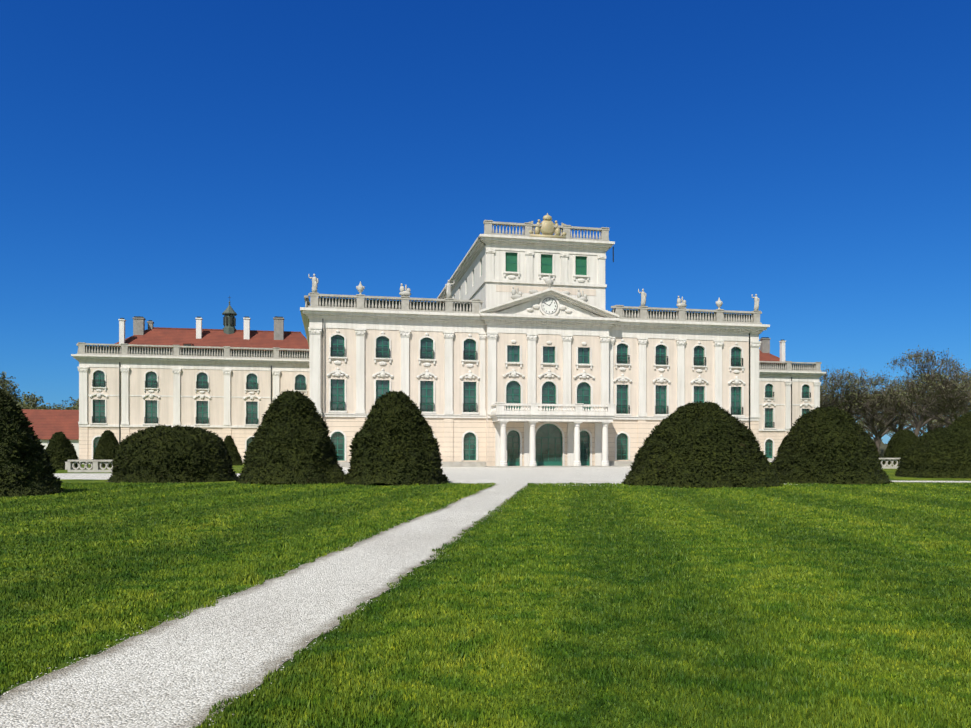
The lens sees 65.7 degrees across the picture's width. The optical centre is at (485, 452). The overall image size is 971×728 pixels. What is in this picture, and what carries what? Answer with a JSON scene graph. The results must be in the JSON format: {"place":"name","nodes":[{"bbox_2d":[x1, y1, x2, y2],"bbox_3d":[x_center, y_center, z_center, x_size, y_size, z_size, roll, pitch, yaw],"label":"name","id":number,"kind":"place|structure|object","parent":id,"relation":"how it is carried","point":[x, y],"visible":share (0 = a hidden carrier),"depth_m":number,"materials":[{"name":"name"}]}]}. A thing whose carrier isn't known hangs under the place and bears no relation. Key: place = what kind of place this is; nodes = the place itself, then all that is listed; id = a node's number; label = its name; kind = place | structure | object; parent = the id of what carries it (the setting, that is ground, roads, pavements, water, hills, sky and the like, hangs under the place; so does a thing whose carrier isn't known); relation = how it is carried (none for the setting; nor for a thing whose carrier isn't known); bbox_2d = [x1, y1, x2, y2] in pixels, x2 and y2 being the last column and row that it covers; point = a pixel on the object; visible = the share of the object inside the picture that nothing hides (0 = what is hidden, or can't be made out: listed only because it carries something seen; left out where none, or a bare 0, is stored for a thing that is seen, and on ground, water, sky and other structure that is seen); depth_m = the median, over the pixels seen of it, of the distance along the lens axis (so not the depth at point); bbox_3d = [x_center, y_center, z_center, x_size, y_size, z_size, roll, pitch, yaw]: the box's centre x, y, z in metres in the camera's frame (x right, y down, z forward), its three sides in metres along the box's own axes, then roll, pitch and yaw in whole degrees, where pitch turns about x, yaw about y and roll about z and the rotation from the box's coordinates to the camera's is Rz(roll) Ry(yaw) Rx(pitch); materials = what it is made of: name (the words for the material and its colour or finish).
{"place":"outdoors","nodes":[
{"label":"outdoors","id":0,"kind":"place"},
{"bbox_2d":[40,439,78,445],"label":"outbuilding trim","id":1,"kind":"structure","parent":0,"point":[48,440],"depth_m":131.62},
{"bbox_2d":[0,484,527,727],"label":"gravel path","id":2,"kind":"structure","parent":0,"point":[192,668],"depth_m":6.53,"materials":[{"name":"grey gravel"}]},
{"bbox_2d":[76,220,821,467],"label":"trim","id":3,"kind":"structure","parent":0,"point":[642,314],"depth_m":88.50,"materials":[{"name":"white stone"}]},
{"bbox_2d":[79,417,790,465],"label":"ground-floor wall","id":4,"kind":"structure","parent":3,"relation":"attached to","point":[448,433],"depth_m":87.39,"materials":[{"name":"beige paint"}]},
{"bbox_2d":[71,234,825,465],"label":"facade","id":5,"kind":"structure","parent":3,"relation":"attached to","point":[529,317],"depth_m":87.45,"materials":[{"name":"white paint"}]},
{"bbox_2d":[115,327,784,363],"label":"roof","id":6,"kind":"structure","parent":3,"relation":"attached to","point":[210,337],"depth_m":120.83,"materials":[{"name":"red tile"}]},
{"bbox_2d":[87,298,813,369],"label":"roof balustrade","id":7,"kind":"object","parent":3,"relation":"attached to","point":[229,312],"visible":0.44,"depth_m":112.20,"materials":[{"name":"white stone"}]},
{"bbox_2d":[93,253,808,465],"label":"windows","id":8,"kind":"structure","parent":3,"relation":"attached to","point":[555,463],"depth_m":87.50,"materials":[{"name":"green glass"}]},
{"bbox_2d":[132,317,770,352],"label":"chimneys","id":9,"kind":"object","parent":3,"relation":"attached to","point":[138,326],"visible":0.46,"depth_m":122.55,"materials":[{"name":"white paint"}]},
{"bbox_2d":[118,318,785,361],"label":"chimneys","id":10,"kind":"object","parent":3,"relation":"attached to","point":[247,332],"visible":0.58,"depth_m":120.19,"materials":[{"name":"white paint"}]},
{"bbox_2d":[308,274,758,310],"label":"palace statue","id":11,"kind":"object","parent":3,"relation":"on","point":[549,281],"visible":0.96,"depth_m":86.15,"materials":[{"name":"white stone"}]},
{"bbox_2d":[506,253,585,274],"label":"window shutters","id":12,"kind":"object","parent":3,"relation":"attached to","point":[545,259],"depth_m":88.12,"materials":[{"name":"green wood"}]},
{"bbox_2d":[528,213,565,238],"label":"sculpture","id":13,"kind":"object","parent":3,"relation":"attached to","point":[547,229],"visible":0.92,"depth_m":87.36,"materials":[{"name":"beige stone"}]},
{"bbox_2d":[542,298,556,313],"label":"clock","id":14,"kind":"object","parent":3,"relation":"attached to","point":[548,308],"visible":0.76,"depth_m":86.81,"materials":[{"name":"white"}]},
{"bbox_2d":[88,285,813,465],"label":"palace wall","id":15,"kind":"structure","parent":0,"point":[187,387],"depth_m":89.68,"materials":[{"name":"beige paint"}]},
{"bbox_2d":[0,457,970,727],"bbox_3d":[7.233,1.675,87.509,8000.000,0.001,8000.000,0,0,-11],"label":"lawn","id":16,"kind":"structure","parent":0,"point":[316,639],"depth_m":8.62,"materials":[{"name":"green plant"}]},
{"bbox_2d":[0,375,18,401],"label":"twig tree","id":17,"kind":"object","parent":16,"relation":"on","point":[3,386],"visible":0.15,"depth_m":211.83,"materials":[{"name":"plant"}]},
{"bbox_2d":[0,371,26,403],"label":"tree foliage","id":18,"kind":"object","parent":17,"relation":"attached to","point":[5,385],"visible":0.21,"depth_m":212.85,"materials":[{"name":"green plant"}]},
{"bbox_2d":[0,388,63,496],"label":"topiary cone","id":19,"kind":"object","parent":16,"relation":"on","point":[26,468],"visible":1,"depth_m":29.04,"materials":[{"name":"green plant"}]},
{"bbox_2d":[17,392,78,409],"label":"twig tree","id":20,"kind":"object","parent":16,"relation":"on","point":[38,402],"visible":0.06,"depth_m":193.41,"materials":[{"name":"green plant"}]},
{"bbox_2d":[40,441,78,458],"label":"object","id":21,"kind":"object","parent":16,"relation":"on","point":[76,445],"depth_m":132.69,"materials":[{"name":"white paint"}]},
{"bbox_2d":[22,409,78,439],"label":"roof","id":22,"kind":"structure","parent":21,"relation":"on","point":[46,424],"depth_m":134.41,"materials":[{"name":"tile"}]},
{"bbox_2d":[45,431,79,469],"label":"topiary cone","id":23,"kind":"object","parent":16,"relation":"on","point":[60,450],"visible":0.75,"depth_m":72.28,"materials":[{"name":"green plant"}]},
{"bbox_2d":[65,460,112,471],"bbox_3d":[-30.091,1.150,62.646,9.660,1.050,0.500,0,0,1],"label":"stone balustrade","id":24,"kind":"object","parent":16,"relation":"on","point":[96,465],"visible":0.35,"depth_m":62.52,"materials":[{"name":"beige stone"}]},
{"bbox_2d":[90,430,118,466],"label":"topiary cone","id":25,"kind":"object","parent":16,"relation":"on","point":[106,446],"visible":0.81,"depth_m":85.09,"materials":[{"name":"green plant"}]},
{"bbox_2d":[106,480,232,482],"bbox_3d":[-18.425,1.667,44.411,7.234,0.001,7.284,0,0,-11],"label":"topiary soil bed","id":26,"kind":"object","parent":16,"relation":"on","point":[178,482],"visible":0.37,"depth_m":41.40,"materials":[{"name":"brown soil"}]},
{"bbox_2d":[224,435,243,465],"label":"topiary cone","id":27,"kind":"object","parent":16,"relation":"on","point":[236,458],"visible":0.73,"depth_m":95.24,"materials":[{"name":"green plant"}]},
{"bbox_2d":[340,390,449,485],"bbox_3d":[-4.795,-0.764,40.150,6.054,5.174,6.274,0,0,-11],"label":"topiary cone","id":28,"kind":"object","parent":16,"relation":"on","point":[394,441],"visible":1,"depth_m":38.51,"materials":[{"name":"green plant"}]},
{"bbox_2d":[54,466,791,485],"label":"gravel forecourt","id":29,"kind":"structure","parent":16,"relation":"on","point":[545,475],"depth_m":53.96,"materials":[{"name":"grey gravel"}]},
{"bbox_2d":[108,424,238,482],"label":"topiary dome","id":30,"kind":"structure","parent":29,"relation":"on","point":[164,453],"depth_m":42.06,"materials":[{"name":"green plant"}]},
{"bbox_2d":[235,389,345,484],"bbox_3d":[-10.432,-0.814,41.204,6.177,5.249,6.296,0,0,-11],"label":"topiary cone","id":31,"kind":"object","parent":29,"relation":"on","point":[291,443],"visible":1,"depth_m":39.58,"materials":[{"name":"green plant"}]},
{"bbox_2d":[620,401,783,487],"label":"topiary dome","id":32,"kind":"structure","parent":16,"relation":"on","point":[705,444],"depth_m":36.42,"materials":[{"name":"green plant"}]},
{"bbox_2d":[820,383,841,408],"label":"twig tree","id":33,"kind":"object","parent":16,"relation":"on","point":[826,396],"visible":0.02,"depth_m":160.93,"materials":[{"name":"plant"}]},
{"bbox_2d":[770,405,892,484],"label":"topiary dome","id":34,"kind":"structure","parent":16,"relation":"on","point":[828,444],"depth_m":39.78,"materials":[{"name":"green plant"}]},
{"bbox_2d":[821,376,891,416],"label":"twig tree","id":35,"kind":"object","parent":16,"relation":"on","point":[843,400],"visible":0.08,"depth_m":174.73,"materials":[{"name":"plant"}]},
{"bbox_2d":[819,365,906,416],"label":"twig tree","id":36,"kind":"object","parent":16,"relation":"on","point":[844,387],"visible":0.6,"depth_m":147.83,"materials":[{"name":"plant"}]},
{"bbox_2d":[820,380,871,415],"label":"tree","id":37,"kind":"object","parent":36,"relation":"attached to","point":[833,400],"visible":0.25,"depth_m":149.71,"materials":[{"name":"brown plant"}]},
{"bbox_2d":[837,384,911,429],"bbox_3d":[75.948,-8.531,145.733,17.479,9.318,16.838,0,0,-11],"label":"twig tree","id":38,"kind":"object","parent":16,"relation":"on","point":[867,404],"visible":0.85,"depth_m":143.43,"materials":[{"name":"plant"}]},
{"bbox_2d":[853,398,905,452],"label":"tree","id":39,"kind":"object","parent":38,"relation":"attached to","point":[879,433],"visible":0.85,"depth_m":144.63,"materials":[{"name":"brown plant"}]},
{"bbox_2d":[854,386,915,426],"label":"tree foliage","id":40,"kind":"object","parent":38,"relation":"attached to","point":[884,405],"visible":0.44,"depth_m":142.72,"materials":[{"name":"green plant"}]},
{"bbox_2d":[879,444,887,456],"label":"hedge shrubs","id":41,"kind":"object","parent":16,"relation":"on","point":[882,448],"visible":0.02,"depth_m":242.05,"materials":[{"name":"green plant"}]},
{"bbox_2d":[877,458,900,468],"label":"balustrade","id":42,"kind":"object","parent":16,"relation":"on","point":[892,466],"visible":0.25,"depth_m":77.03,"materials":[{"name":"beige stone"}]},
{"bbox_2d":[858,375,933,419],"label":"twig tree","id":43,"kind":"object","parent":16,"relation":"on","point":[895,385],"visible":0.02,"depth_m":192.75,"materials":[{"name":"plant"}]},
{"bbox_2d":[870,350,970,418],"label":"twig tree","id":44,"kind":"object","parent":16,"relation":"on","point":[924,365],"visible":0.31,"depth_m":154.50,"materials":[{"name":"plant"}]},
{"bbox_2d":[871,345,970,417],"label":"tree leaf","id":45,"kind":"object","parent":44,"relation":"attached to","point":[925,370],"visible":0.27,"depth_m":154.21,"materials":[{"name":"plant"}]},
{"bbox_2d":[872,349,970,414],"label":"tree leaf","id":46,"kind":"object","parent":44,"relation":"attached to","point":[921,372],"visible":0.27,"depth_m":154.72,"materials":[{"name":"plant"}]},
{"bbox_2d":[876,390,970,427],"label":"twig tree","id":47,"kind":"object","parent":16,"relation":"on","point":[906,419],"visible":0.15,"depth_m":187.00,"materials":[{"name":"brown plant"}]},
{"bbox_2d":[876,398,926,432],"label":"tree","id":48,"kind":"object","parent":47,"relation":"attached to","point":[894,428],"visible":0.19,"depth_m":193.24,"materials":[{"name":"brown plant"}]},
{"bbox_2d":[891,361,970,419],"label":"twig tree","id":49,"kind":"object","parent":16,"relation":"on","point":[942,393],"visible":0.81,"depth_m":131.78,"materials":[{"name":"plant"}]},
{"bbox_2d":[892,363,956,435],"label":"tree","id":50,"kind":"object","parent":49,"relation":"attached to","point":[919,424],"visible":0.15,"depth_m":155.59,"materials":[{"name":"brown plant"}]},
{"bbox_2d":[894,426,970,477],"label":"topiary dome","id":51,"kind":"structure","parent":16,"relation":"on","point":[941,452],"depth_m":49.70,"materials":[{"name":"green plant"}]},
{"bbox_2d":[929,396,969,426],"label":"twig tree","id":52,"kind":"object","parent":16,"relation":"on","point":[945,418],"visible":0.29,"depth_m":173.11,"materials":[{"name":"plant"}]},
{"bbox_2d":[938,404,968,426],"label":"tree","id":53,"kind":"object","parent":52,"relation":"attached to","point":[946,425],"visible":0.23,"depth_m":175.25,"materials":[{"name":"plant"}]},
{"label":"tree","id":54,"kind":"object","parent":16,"relation":"on","visible":0},
{"bbox_2d":[54,397,78,409],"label":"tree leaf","id":55,"kind":"object","parent":54,"relation":"attached to","point":[70,403],"depth_m":228.65,"materials":[{"name":"green plant"}]},
{"label":"topiary soil bed","id":56,"kind":"object","parent":16,"relation":"on","visible":0},
{"bbox_2d":[947,411,970,427],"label":"bush","id":57,"kind":"object","parent":56,"relation":"on","point":[963,420],"visible":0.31,"depth_m":65.59,"materials":[{"name":"green plant"}]},
{"label":"topiary soil bed","id":58,"kind":"object","parent":16,"relation":"on","visible":0},
{"bbox_2d":[864,430,882,464],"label":"topiary","id":59,"kind":"object","parent":58,"relation":"on","point":[874,444],"visible":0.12,"depth_m":101.35,"materials":[{"name":"green plant"}]},
{"label":"topiary soil bed","id":60,"kind":"object","parent":16,"relation":"on","visible":0},
{"bbox_2d":[886,435,913,464],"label":"topiary","id":61,"kind":"object","parent":60,"relation":"on","point":[901,444],"visible":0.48,"depth_m":97.23,"materials":[{"name":"green plant"}]},
{"label":"topiary soil bed","id":62,"kind":"object","parent":16,"relation":"on","visible":0},
{"bbox_2d":[882,431,917,463],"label":"topiary","id":63,"kind":"object","parent":62,"relation":"on","point":[911,435],"visible":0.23,"depth_m":100.89,"materials":[{"name":"green plant"}]},
{"label":"topiary soil bed","id":64,"kind":"object","parent":16,"relation":"on","visible":0},
{"bbox_2d":[882,429,916,459],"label":"topiary","id":65,"kind":"object","parent":64,"relation":"on","point":[894,436],"visible":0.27,"depth_m":105.99,"materials":[{"name":"green plant"}]},
{"label":"topiary soil bed","id":66,"kind":"object","parent":16,"relation":"on","visible":0},
{"bbox_2d":[777,434,788,456],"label":"topiary","id":67,"kind":"object","parent":66,"relation":"on","point":[782,443],"visible":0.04,"depth_m":107.30,"materials":[{"name":"green plant"}]},
{"bbox_2d":[0,0,970,443],"label":"sky","id":68,"kind":"structure","parent":0,"point":[162,162],"materials":[{"name":"blue"}]},
{"bbox_2d":[823,387,886,420],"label":"tree","id":69,"kind":"object","parent":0,"point":[856,419],"visible":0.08,"depth_m":174.67,"materials":[{"name":"plant"}]},
{"bbox_2d":[855,413,897,447],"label":"tree","id":70,"kind":"object","parent":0,"point":[885,432],"visible":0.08,"depth_m":225.33,"materials":[{"name":"brown plant"}]},
{"bbox_2d":[853,409,930,430],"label":"tree","id":71,"kind":"object","parent":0,"point":[909,427],"visible":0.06,"depth_m":216.84,"materials":[{"name":"brown plant"}]},
{"bbox_2d":[892,403,957,433],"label":"tree","id":72,"kind":"object","parent":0,"point":[928,426],"visible":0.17,"depth_m":187.04,"materials":[{"name":"brown plant"}]},
{"bbox_2d":[890,480,970,482],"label":"path","id":73,"kind":"structure","parent":0,"point":[931,481],"depth_m":42.89,"materials":[{"name":"grey gravel"}]},
{"bbox_2d":[913,394,967,424],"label":"tree","id":74,"kind":"object","parent":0,"point":[945,421],"visible":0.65,"depth_m":137.15,"materials":[{"name":"brown plant"}]}
]}

